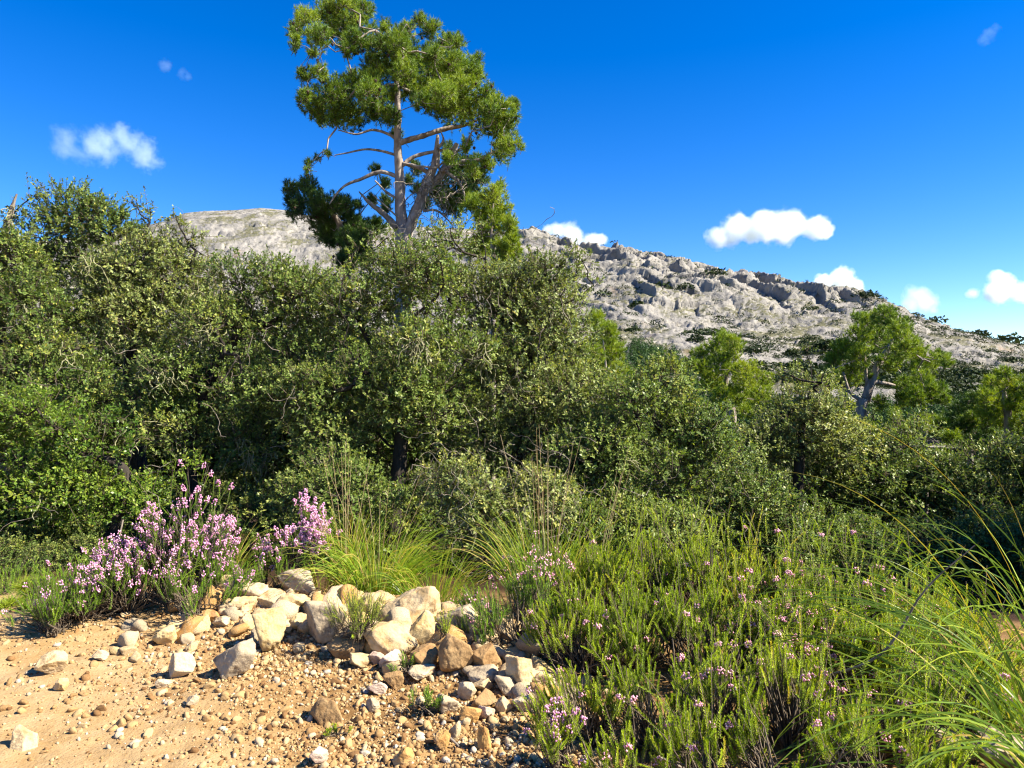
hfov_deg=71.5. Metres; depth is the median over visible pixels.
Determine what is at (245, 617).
rock
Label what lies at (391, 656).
rock
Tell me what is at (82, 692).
loose stone
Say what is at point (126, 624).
rubble stone
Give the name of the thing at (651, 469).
holm oak
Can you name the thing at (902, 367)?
mountain bush
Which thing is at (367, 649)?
rubble stone
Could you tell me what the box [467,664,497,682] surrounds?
rock
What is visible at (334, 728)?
seedling
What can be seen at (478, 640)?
rubble stone
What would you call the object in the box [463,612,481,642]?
rubble stone
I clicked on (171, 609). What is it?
rubble stone
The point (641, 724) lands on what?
heather
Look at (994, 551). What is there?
holm oak
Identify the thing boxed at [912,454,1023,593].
holm oak
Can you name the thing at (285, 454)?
holm oak
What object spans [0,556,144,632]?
heather
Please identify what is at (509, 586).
shrub
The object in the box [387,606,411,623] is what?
rubble stone
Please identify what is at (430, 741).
loose stone
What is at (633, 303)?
mountain bush
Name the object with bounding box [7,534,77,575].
undergrowth bush
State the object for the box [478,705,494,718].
rock
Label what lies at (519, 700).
rock
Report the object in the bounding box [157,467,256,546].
undergrowth bush
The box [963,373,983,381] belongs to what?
mountain bush
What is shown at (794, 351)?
mountain bush
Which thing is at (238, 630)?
rubble stone
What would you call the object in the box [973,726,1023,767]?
rock
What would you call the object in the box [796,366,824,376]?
mountain bush
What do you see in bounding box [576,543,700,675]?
heather
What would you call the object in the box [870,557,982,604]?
undergrowth bush
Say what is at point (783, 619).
heather
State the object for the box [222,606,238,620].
rubble stone
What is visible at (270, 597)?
rock
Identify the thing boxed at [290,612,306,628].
rock
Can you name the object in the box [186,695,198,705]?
rock
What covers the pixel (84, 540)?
undergrowth bush
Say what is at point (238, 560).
grass tussock
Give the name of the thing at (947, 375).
mountain bush
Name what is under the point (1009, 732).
grass tussock
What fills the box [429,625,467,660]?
rubble stone
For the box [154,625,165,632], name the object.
rubble stone
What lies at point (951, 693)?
heather
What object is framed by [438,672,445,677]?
loose stone
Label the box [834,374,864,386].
mountain bush
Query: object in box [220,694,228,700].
loose stone
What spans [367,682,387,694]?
rock
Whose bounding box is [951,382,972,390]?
mountain bush
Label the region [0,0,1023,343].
sky
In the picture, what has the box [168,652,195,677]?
rock
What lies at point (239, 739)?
loose stone
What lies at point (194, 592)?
heather
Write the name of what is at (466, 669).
rubble stone
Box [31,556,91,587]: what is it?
shrub
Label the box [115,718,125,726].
loose stone
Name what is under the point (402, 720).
loose stone
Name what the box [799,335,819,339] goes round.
mountain bush
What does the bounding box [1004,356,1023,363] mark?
mountain bush
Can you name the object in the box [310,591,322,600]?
rubble stone
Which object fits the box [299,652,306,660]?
loose stone
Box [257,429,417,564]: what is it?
bush
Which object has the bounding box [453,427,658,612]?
grass tussock
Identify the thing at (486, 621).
heather
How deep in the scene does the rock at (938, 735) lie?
2.92 m
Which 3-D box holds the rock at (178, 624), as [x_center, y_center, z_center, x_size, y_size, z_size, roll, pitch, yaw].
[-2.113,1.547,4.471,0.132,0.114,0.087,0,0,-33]
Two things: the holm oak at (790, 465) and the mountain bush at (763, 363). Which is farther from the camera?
the mountain bush at (763, 363)
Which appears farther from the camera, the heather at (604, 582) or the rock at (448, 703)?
the heather at (604, 582)
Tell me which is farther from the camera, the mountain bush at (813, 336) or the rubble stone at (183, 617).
the mountain bush at (813, 336)
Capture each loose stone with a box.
[75,636,85,641]
[76,723,90,727]
[78,690,86,695]
[96,705,106,710]
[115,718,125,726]
[120,612,128,617]
[129,738,140,747]
[143,728,152,737]
[203,681,215,688]
[216,628,224,634]
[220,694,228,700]
[232,690,244,698]
[235,736,244,743]
[245,677,253,680]
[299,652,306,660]
[312,651,318,658]
[321,646,327,651]
[330,678,341,683]
[351,715,361,722]
[374,671,382,680]
[391,700,398,705]
[397,717,406,723]
[401,732,406,741]
[425,739,434,743]
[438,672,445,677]
[487,759,495,767]
[489,723,500,728]
[516,651,525,657]
[542,653,554,659]
[581,673,593,684]
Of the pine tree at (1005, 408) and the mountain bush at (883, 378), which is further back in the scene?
the mountain bush at (883, 378)
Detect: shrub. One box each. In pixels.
[0,558,38,593]
[0,571,58,612]
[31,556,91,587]
[321,580,388,651]
[487,570,557,641]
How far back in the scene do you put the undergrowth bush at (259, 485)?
10.98 m
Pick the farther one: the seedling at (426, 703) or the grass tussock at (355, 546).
the grass tussock at (355, 546)
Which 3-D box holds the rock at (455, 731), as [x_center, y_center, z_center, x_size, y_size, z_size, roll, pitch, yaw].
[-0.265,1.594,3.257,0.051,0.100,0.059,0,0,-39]
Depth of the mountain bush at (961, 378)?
374.22 m
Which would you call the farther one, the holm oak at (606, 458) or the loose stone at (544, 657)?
the holm oak at (606, 458)
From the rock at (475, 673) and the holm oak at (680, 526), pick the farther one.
the holm oak at (680, 526)
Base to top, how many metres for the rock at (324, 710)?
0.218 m
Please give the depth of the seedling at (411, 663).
3.90 m
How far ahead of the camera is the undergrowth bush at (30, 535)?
7.31 m
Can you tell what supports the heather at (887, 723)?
on the ground
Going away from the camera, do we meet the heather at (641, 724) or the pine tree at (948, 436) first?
the heather at (641, 724)
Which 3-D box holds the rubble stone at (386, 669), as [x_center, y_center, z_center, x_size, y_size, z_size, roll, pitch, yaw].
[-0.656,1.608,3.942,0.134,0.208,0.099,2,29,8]
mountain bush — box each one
[572,284,588,290]
[595,289,611,296]
[617,325,641,331]
[628,300,645,307]
[656,281,694,288]
[681,327,719,335]
[686,334,705,341]
[699,267,727,275]
[737,333,756,338]
[743,344,769,353]
[751,360,770,366]
[761,365,776,371]
[773,374,795,381]
[777,359,805,368]
[783,348,800,354]
[785,350,804,356]
[795,361,825,370]
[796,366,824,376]
[798,339,809,344]
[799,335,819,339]
[801,306,821,309]
[801,346,824,354]
[810,340,828,347]
[816,338,843,350]
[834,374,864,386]
[850,289,882,298]
[861,367,892,375]
[863,376,891,382]
[877,377,900,384]
[893,372,914,377]
[898,364,908,370]
[911,312,924,316]
[924,315,949,322]
[933,368,950,373]
[935,373,954,379]
[940,382,961,391]
[948,377,970,382]
[948,390,975,400]
[948,392,963,400]
[949,368,985,378]
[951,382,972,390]
[953,366,985,373]
[954,373,977,380]
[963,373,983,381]
[964,384,982,388]
[969,329,991,336]
[976,369,996,375]
[995,332,1023,343]
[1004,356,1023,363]
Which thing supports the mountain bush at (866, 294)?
on the mountain
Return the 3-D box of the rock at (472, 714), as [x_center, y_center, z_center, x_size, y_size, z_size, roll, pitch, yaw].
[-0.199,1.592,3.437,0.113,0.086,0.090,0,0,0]
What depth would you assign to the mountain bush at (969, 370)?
401.09 m
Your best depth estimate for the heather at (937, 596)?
4.31 m
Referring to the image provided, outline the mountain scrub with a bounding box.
[157,210,1023,401]
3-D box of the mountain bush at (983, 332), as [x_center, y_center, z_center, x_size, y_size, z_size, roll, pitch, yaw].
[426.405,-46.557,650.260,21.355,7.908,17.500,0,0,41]
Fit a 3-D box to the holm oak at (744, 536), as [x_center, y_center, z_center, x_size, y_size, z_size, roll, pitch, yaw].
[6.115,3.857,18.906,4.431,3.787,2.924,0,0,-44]
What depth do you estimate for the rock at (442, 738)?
3.18 m
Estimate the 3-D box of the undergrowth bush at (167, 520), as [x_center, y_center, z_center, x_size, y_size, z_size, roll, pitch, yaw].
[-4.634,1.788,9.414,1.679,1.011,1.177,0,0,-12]
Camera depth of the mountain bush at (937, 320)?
677.76 m
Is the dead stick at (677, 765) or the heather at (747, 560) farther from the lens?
the heather at (747, 560)
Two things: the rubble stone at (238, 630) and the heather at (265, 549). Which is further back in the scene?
the heather at (265, 549)
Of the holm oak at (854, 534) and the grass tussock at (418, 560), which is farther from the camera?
the holm oak at (854, 534)
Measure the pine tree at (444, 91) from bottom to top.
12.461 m
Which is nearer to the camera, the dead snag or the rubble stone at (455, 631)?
the rubble stone at (455, 631)
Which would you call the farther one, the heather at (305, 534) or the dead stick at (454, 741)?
the heather at (305, 534)
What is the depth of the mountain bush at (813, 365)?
345.62 m
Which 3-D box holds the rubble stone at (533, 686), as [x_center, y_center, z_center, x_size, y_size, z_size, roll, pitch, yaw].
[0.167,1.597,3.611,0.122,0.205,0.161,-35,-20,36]
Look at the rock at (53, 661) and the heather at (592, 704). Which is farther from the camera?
the rock at (53, 661)
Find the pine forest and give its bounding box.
[561,335,1021,441]
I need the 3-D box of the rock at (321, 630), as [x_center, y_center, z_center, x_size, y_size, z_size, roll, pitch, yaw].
[-1.142,1.472,4.377,0.265,0.290,0.222,0,0,0]
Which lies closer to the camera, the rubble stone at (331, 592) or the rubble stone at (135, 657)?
the rubble stone at (135, 657)
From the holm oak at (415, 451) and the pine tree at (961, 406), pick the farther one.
the pine tree at (961, 406)
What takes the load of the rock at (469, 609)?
on the ground
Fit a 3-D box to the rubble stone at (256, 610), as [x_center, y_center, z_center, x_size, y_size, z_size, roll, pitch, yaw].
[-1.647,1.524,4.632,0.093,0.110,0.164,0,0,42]
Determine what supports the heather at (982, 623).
on the ground
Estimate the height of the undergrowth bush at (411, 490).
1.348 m
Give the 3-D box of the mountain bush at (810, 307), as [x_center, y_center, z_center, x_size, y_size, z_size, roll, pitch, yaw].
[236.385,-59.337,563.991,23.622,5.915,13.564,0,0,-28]
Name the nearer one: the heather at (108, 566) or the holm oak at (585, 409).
the heather at (108, 566)
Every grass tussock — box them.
[162,512,294,584]
[269,461,489,594]
[275,553,358,590]
[300,446,394,586]
[361,530,506,603]
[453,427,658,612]
[502,447,685,617]
[686,413,1023,762]
[692,441,1023,767]
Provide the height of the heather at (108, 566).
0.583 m
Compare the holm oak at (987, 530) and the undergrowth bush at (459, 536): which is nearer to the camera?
the undergrowth bush at (459, 536)
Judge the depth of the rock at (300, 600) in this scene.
4.59 m
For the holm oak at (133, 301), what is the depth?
10.15 m
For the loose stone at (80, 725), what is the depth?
3.42 m
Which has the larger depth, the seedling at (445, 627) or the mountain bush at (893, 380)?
the mountain bush at (893, 380)
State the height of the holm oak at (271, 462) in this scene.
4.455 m
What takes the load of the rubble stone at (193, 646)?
on the ground
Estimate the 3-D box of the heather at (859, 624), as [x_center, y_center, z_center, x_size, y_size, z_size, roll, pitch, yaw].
[1.902,1.248,3.747,0.646,0.797,0.721,0,0,0]
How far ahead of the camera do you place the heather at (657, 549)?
4.71 m
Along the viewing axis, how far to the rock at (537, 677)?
3.68 m
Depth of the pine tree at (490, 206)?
13.86 m
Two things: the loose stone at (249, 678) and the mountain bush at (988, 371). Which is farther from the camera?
the mountain bush at (988, 371)
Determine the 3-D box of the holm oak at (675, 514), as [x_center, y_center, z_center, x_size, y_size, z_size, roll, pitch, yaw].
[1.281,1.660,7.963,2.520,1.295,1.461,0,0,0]
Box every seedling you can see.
[323,722,354,739]
[388,650,416,677]
[406,685,443,716]
[433,606,453,640]
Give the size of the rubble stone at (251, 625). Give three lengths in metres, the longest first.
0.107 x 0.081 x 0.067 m
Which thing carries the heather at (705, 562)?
on the ground
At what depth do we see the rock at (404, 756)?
3.05 m
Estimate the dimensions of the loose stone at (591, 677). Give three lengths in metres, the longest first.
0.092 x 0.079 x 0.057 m
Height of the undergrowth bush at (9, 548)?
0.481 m
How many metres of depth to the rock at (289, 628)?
4.45 m
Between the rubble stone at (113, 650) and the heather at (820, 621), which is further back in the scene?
the rubble stone at (113, 650)
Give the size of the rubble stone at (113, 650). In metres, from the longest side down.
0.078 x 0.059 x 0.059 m
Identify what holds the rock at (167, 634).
on the ground
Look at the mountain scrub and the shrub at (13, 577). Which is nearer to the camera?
the shrub at (13, 577)
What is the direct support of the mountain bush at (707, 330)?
on the mountain
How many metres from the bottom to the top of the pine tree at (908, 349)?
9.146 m
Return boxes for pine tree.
[279,161,393,312]
[283,0,526,533]
[378,139,490,311]
[458,176,524,552]
[575,306,634,405]
[684,327,774,460]
[821,301,955,574]
[866,404,963,593]
[939,389,1002,592]
[958,362,1023,592]
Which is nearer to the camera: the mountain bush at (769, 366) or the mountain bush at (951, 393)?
the mountain bush at (951, 393)
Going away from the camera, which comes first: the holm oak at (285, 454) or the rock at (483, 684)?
the rock at (483, 684)
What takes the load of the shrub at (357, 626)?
on the ground
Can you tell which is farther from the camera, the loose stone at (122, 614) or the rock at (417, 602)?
the loose stone at (122, 614)
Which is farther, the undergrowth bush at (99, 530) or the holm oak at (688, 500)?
the holm oak at (688, 500)
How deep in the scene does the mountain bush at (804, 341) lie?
456.09 m
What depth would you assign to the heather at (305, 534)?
5.17 m
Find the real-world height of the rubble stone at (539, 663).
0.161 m
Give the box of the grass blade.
[823,545,974,676]
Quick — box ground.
[0,435,1023,767]
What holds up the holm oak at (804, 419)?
on the ground
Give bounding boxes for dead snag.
[0,194,20,495]
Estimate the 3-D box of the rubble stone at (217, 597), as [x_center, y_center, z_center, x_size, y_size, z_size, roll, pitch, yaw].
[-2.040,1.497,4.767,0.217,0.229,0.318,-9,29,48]
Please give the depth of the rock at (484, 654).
3.87 m
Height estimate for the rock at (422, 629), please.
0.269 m
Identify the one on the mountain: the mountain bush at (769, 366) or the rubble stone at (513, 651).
the mountain bush at (769, 366)
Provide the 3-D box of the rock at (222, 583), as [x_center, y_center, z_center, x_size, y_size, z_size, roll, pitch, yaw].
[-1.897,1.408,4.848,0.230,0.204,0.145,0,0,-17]
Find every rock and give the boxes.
[9,724,38,751]
[34,650,67,673]
[53,678,68,690]
[91,650,108,660]
[152,623,176,644]
[155,679,173,687]
[168,620,183,632]
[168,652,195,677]
[176,588,201,609]
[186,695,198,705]
[203,609,219,619]
[212,616,229,625]
[213,638,255,679]
[218,574,244,592]
[218,596,257,617]
[233,582,268,596]
[238,613,252,623]
[252,606,286,651]
[257,588,285,607]
[277,593,310,612]
[278,568,315,594]
[284,619,292,632]
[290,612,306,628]
[293,642,305,653]
[305,600,346,644]
[309,746,328,763]
[310,697,342,725]
[328,632,365,659]
[349,652,370,667]
[360,596,381,613]
[363,620,418,655]
[366,697,379,711]
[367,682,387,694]
[369,651,384,664]
[379,586,440,623]
[379,649,404,667]
[383,670,403,689]
[392,747,413,765]
[408,664,435,680]
[409,610,434,645]
[410,642,437,665]
[415,695,424,705]
[434,729,450,750]
[435,603,485,629]
[436,694,461,712]
[438,633,472,672]
[449,721,460,742]
[457,682,476,699]
[459,706,481,723]
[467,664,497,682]
[471,642,501,666]
[471,688,496,707]
[473,678,493,689]
[477,724,491,750]
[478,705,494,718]
[495,675,514,696]
[495,696,512,712]
[505,654,532,683]
[510,694,534,711]
[531,672,551,685]
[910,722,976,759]
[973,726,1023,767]
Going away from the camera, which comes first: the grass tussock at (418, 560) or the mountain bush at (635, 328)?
the grass tussock at (418, 560)
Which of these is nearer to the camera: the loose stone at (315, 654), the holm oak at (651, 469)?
the loose stone at (315, 654)
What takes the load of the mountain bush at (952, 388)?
on the mountain
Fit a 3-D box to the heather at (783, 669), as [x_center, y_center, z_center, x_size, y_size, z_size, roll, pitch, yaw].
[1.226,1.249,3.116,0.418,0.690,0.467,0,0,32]
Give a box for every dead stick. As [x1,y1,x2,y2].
[450,737,459,746]
[659,757,698,767]
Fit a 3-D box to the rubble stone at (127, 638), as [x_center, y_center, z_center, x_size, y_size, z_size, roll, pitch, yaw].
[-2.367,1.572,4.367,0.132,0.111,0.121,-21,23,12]
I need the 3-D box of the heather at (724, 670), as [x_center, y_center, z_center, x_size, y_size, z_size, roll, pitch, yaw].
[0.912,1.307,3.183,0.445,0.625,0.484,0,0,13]
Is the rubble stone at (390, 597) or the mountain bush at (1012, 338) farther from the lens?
the mountain bush at (1012, 338)
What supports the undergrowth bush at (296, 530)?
on the ground
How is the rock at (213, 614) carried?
on the ground
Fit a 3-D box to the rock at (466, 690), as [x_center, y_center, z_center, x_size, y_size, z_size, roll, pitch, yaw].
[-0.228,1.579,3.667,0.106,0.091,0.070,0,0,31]
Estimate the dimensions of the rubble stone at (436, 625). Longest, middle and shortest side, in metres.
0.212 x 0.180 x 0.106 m
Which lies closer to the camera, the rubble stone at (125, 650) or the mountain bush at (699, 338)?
the rubble stone at (125, 650)
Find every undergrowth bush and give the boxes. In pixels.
[0,515,67,568]
[0,516,53,558]
[0,526,36,571]
[6,504,102,562]
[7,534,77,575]
[40,528,115,570]
[46,504,133,558]
[49,492,141,544]
[54,468,181,533]
[91,479,228,550]
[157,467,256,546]
[183,486,308,558]
[218,461,340,543]
[273,496,365,559]
[327,463,443,544]
[329,486,462,560]
[403,486,533,560]
[413,498,504,570]
[464,516,593,573]
[626,524,747,592]
[774,550,867,591]
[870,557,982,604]
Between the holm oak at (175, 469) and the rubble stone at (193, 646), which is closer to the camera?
the rubble stone at (193, 646)
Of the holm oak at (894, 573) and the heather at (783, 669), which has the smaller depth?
the heather at (783, 669)
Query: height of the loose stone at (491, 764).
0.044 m
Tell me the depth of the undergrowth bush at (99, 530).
8.22 m
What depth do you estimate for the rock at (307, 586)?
4.93 m
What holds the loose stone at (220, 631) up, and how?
on the ground
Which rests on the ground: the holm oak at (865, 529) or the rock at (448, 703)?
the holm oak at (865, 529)
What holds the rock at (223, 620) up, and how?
on the ground
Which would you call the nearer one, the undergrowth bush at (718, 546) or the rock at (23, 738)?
the rock at (23, 738)
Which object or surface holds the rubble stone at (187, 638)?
on the ground
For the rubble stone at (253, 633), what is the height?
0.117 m
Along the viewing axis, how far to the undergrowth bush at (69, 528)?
8.09 m
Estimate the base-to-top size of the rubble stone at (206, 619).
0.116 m
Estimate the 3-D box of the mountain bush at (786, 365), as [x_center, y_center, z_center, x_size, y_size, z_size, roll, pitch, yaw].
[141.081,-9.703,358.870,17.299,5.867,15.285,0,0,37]
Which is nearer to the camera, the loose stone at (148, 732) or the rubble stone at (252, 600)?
the loose stone at (148, 732)
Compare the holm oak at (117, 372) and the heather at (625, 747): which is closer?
the heather at (625, 747)
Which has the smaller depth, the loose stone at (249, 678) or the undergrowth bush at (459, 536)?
the loose stone at (249, 678)
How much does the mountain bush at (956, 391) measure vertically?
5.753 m
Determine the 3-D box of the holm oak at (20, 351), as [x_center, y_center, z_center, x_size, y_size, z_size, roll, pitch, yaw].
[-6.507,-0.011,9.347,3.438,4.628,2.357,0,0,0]
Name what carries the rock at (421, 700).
on the ground
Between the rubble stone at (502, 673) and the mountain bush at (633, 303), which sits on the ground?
the rubble stone at (502, 673)
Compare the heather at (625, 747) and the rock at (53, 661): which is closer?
the heather at (625, 747)
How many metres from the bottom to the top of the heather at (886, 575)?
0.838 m
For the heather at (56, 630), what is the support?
on the ground
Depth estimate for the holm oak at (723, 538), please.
17.49 m
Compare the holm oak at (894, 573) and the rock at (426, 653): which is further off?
the holm oak at (894, 573)
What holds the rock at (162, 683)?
on the ground
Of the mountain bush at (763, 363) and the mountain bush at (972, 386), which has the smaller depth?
the mountain bush at (972, 386)
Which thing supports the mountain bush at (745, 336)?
on the mountain
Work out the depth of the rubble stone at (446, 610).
4.45 m
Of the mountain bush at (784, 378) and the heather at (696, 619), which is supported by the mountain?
the mountain bush at (784, 378)
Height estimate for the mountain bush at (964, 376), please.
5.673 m
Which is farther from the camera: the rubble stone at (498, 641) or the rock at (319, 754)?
the rubble stone at (498, 641)
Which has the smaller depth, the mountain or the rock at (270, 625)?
the rock at (270, 625)
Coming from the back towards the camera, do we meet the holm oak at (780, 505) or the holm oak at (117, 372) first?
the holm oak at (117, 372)
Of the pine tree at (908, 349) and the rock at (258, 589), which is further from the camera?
the pine tree at (908, 349)
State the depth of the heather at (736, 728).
2.71 m
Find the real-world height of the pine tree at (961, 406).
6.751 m
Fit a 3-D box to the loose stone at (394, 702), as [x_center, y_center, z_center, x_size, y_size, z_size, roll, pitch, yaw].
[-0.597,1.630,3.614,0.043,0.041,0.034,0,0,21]
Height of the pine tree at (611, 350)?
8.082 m
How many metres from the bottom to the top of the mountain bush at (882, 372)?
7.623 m
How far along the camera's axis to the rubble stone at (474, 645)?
4.02 m
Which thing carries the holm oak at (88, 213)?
on the ground
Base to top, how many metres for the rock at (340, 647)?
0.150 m
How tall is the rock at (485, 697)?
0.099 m
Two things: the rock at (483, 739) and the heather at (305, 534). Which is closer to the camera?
the rock at (483, 739)
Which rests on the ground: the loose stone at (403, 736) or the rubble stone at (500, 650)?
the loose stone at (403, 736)
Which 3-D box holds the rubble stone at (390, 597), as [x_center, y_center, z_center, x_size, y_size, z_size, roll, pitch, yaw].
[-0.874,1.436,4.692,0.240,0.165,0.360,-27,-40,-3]
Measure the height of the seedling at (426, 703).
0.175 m
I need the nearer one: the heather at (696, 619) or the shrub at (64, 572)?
the heather at (696, 619)
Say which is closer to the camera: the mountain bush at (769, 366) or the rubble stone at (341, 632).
the rubble stone at (341, 632)
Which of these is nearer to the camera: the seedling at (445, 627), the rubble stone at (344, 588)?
the seedling at (445, 627)
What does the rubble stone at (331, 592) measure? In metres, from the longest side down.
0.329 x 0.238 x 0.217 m
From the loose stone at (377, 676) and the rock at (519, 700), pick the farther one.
the loose stone at (377, 676)
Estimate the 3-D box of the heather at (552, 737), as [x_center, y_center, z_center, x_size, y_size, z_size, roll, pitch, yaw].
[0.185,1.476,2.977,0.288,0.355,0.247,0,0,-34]
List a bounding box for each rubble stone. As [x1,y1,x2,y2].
[109,646,120,654]
[117,631,138,646]
[119,646,137,655]
[121,618,139,630]
[129,651,141,662]
[130,619,148,632]
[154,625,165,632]
[167,603,180,611]
[176,613,203,640]
[180,612,194,620]
[180,632,194,643]
[184,642,197,651]
[193,621,207,634]
[196,585,225,614]
[199,614,210,633]
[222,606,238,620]
[228,623,249,637]
[242,595,257,605]
[245,621,254,629]
[251,627,257,639]
[252,608,265,613]
[270,599,300,618]
[297,618,308,633]
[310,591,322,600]
[323,584,348,605]
[331,620,350,641]
[337,584,357,603]
[345,609,370,621]
[359,590,395,606]
[363,640,372,653]
[382,660,403,674]
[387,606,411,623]
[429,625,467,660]
[434,608,453,618]
[434,621,440,629]
[441,602,460,609]
[462,665,472,673]
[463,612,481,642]
[471,642,498,667]
[476,635,488,645]
[481,629,499,644]
[492,643,504,657]
[495,616,516,639]
[498,662,505,676]
[498,670,507,676]
[500,646,520,659]
[512,681,536,698]
[516,633,547,656]
[530,682,550,705]
[531,654,555,676]
[532,668,555,684]
[555,682,575,707]
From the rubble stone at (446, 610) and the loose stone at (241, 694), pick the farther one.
the rubble stone at (446, 610)
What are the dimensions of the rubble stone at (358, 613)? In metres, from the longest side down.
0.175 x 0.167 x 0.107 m
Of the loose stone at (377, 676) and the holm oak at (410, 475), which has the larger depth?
the holm oak at (410, 475)
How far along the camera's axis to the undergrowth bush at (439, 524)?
10.83 m
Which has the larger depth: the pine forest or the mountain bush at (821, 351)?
the mountain bush at (821, 351)
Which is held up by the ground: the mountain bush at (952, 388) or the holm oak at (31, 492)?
the holm oak at (31, 492)
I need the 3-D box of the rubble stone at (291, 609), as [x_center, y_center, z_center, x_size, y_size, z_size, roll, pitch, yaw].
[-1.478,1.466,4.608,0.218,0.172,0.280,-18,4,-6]
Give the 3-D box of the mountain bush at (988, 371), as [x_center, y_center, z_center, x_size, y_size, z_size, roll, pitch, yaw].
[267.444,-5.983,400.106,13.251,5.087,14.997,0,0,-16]
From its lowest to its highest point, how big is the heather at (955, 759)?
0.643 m
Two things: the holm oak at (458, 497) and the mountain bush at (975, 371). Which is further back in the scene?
the mountain bush at (975, 371)
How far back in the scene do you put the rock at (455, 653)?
3.85 m
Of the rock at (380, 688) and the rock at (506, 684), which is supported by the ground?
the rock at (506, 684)
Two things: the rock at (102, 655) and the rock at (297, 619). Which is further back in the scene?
the rock at (297, 619)
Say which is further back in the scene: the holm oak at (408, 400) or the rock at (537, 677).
the holm oak at (408, 400)
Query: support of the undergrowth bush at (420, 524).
on the ground
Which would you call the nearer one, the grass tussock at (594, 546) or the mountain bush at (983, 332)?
the grass tussock at (594, 546)
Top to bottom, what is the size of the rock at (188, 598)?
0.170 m
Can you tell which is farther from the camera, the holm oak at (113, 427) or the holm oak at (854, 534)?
the holm oak at (854, 534)
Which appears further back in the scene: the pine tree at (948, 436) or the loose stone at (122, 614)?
the pine tree at (948, 436)
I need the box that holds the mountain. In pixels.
[0,208,1023,447]
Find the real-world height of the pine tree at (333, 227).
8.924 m
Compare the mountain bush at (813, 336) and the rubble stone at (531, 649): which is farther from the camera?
the mountain bush at (813, 336)
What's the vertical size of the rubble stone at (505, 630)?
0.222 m
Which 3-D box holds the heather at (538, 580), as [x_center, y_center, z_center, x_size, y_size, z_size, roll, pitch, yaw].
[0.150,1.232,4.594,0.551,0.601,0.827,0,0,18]
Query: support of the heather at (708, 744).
on the ground
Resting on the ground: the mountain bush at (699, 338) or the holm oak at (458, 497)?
the holm oak at (458, 497)
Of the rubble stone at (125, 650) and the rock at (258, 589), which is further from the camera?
the rock at (258, 589)
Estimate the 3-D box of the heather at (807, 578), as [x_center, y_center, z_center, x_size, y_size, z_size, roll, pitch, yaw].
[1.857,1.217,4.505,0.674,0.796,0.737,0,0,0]
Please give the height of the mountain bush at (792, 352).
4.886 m
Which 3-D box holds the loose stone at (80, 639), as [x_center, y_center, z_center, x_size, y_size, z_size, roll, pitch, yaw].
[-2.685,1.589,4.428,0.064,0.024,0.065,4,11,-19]
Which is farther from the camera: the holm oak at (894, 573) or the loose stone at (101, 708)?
the holm oak at (894, 573)
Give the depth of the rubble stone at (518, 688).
3.61 m
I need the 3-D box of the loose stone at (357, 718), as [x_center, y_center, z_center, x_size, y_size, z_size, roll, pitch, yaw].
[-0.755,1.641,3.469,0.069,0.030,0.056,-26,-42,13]
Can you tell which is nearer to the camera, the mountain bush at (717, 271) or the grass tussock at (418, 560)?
the grass tussock at (418, 560)
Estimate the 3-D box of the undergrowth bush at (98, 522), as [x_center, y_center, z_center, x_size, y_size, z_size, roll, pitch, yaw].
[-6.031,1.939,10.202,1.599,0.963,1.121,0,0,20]
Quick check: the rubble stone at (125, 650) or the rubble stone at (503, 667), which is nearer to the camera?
the rubble stone at (503, 667)
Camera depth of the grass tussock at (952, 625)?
3.62 m
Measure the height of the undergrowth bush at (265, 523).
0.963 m
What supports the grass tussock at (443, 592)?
on the ground
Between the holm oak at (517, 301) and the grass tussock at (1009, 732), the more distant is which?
the holm oak at (517, 301)
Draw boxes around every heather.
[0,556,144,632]
[21,586,76,636]
[70,530,191,617]
[116,458,240,607]
[155,551,257,618]
[219,533,274,582]
[246,549,295,588]
[268,488,342,581]
[448,579,556,648]
[484,531,584,620]
[512,691,591,767]
[517,559,651,676]
[519,617,632,746]
[544,495,648,631]
[560,653,696,767]
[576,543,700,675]
[581,600,719,764]
[596,500,711,626]
[620,646,768,767]
[638,544,769,682]
[647,491,743,629]
[665,601,767,751]
[702,506,820,619]
[712,543,841,684]
[721,642,881,767]
[743,584,839,755]
[746,546,896,697]
[746,591,960,767]
[749,513,863,641]
[792,514,927,639]
[805,655,999,767]
[818,552,943,700]
[829,524,964,638]
[843,585,1023,759]
[876,570,1023,701]
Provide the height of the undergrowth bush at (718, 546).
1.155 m
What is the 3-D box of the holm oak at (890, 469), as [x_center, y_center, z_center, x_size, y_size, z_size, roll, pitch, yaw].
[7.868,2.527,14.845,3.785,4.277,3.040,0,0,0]
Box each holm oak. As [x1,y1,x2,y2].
[0,172,149,537]
[0,217,151,506]
[0,367,211,559]
[10,361,166,490]
[19,310,234,491]
[21,185,249,546]
[54,285,339,530]
[100,242,370,549]
[102,386,252,527]
[153,306,367,527]
[164,323,391,526]
[257,223,538,557]
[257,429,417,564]
[264,291,453,533]
[335,369,542,543]
[337,312,548,540]
[395,207,627,569]
[400,410,596,587]
[421,338,665,563]
[496,417,640,565]
[516,477,747,580]
[519,343,761,560]
[537,387,706,576]
[614,431,746,591]
[614,462,741,591]
[681,463,740,595]
[682,402,926,596]
[688,434,850,596]
[704,460,787,592]
[707,338,888,569]
[791,494,1023,601]
[804,404,990,571]
[806,470,913,590]
[850,462,1015,594]
[885,413,1023,602]
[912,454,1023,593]
[930,492,1023,608]
[952,478,1023,585]
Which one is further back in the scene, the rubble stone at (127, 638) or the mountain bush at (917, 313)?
the mountain bush at (917, 313)
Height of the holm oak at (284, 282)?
4.276 m

